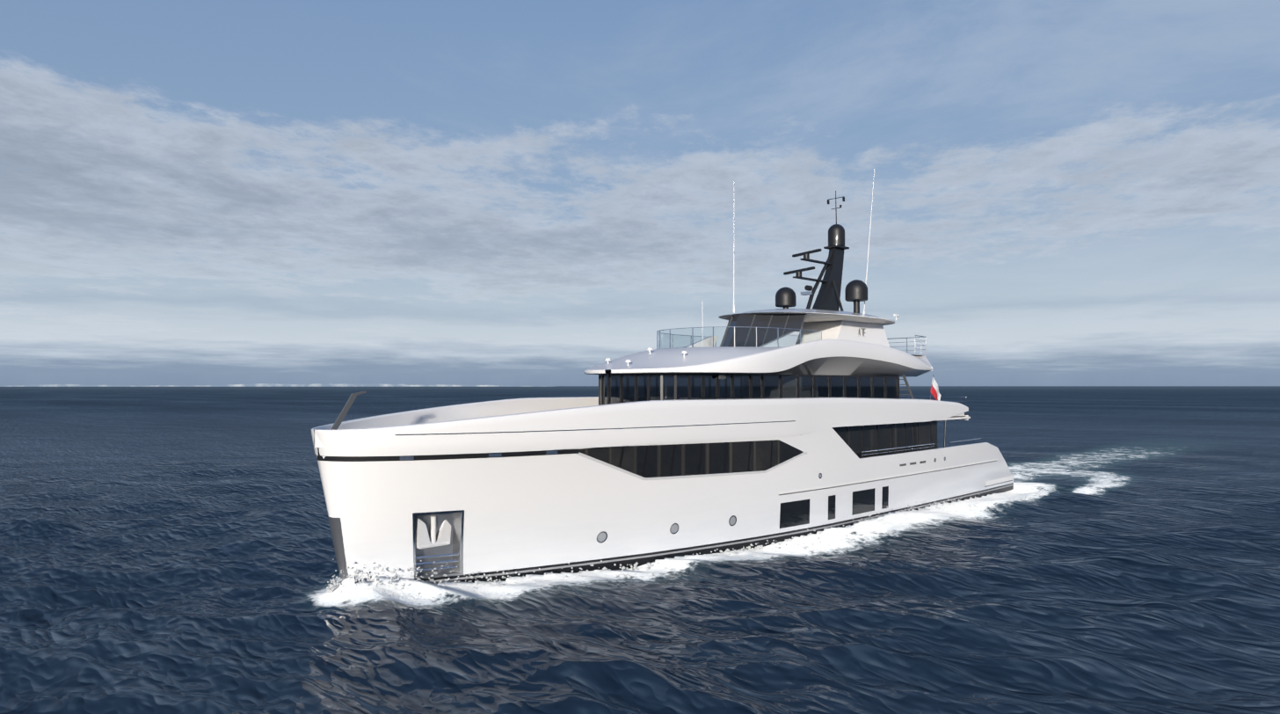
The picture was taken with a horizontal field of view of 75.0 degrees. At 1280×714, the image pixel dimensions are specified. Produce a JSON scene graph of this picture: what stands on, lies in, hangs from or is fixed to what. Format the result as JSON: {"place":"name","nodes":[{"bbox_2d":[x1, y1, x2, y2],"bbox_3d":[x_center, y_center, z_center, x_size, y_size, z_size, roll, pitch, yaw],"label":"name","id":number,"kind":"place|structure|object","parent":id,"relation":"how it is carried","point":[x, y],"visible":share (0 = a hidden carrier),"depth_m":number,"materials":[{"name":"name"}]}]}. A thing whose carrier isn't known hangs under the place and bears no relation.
{"place":"outdoors","nodes":[
{"label":"outdoors","id":0,"kind":"place"},
{"bbox_2d":[0,383,555,386],"bbox_3d":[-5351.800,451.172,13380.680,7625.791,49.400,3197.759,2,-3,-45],"label":"distant coast","id":1,"kind":"structure","parent":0,"point":[273,385],"depth_m":13795.84},
{"bbox_2d":[0,385,1279,713],"bbox_3d":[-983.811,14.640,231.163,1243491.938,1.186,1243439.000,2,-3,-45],"label":"sea","id":2,"kind":"structure","parent":0,"point":[172,549],"depth_m":27.24,"materials":[{"name":"blue liquid"}]},
{"bbox_2d":[326,493,995,594],"bbox_3d":[4.952,7.367,40.160,40.965,1.418,11.184,2,-3,-45],"label":"foam","id":3,"kind":"object","parent":2,"relation":"on","point":[333,586],"visible":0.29,"depth_m":27.45,"materials":[{"name":"liquid"}]},
{"bbox_2d":[311,168,1014,583],"bbox_3d":[5.696,0.101,41.181,44.039,20.500,9.006,2,-3,-45],"label":"yacht","id":4,"kind":"object","parent":2,"relation":"on","point":[770,425],"visible":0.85,"depth_m":32.46,"materials":[{"name":"white metal"}]},
{"bbox_2d":[0,0,1279,385],"label":"sky","id":5,"kind":"structure","parent":0,"point":[505,192],"materials":[{"name":"blue"}]}
]}

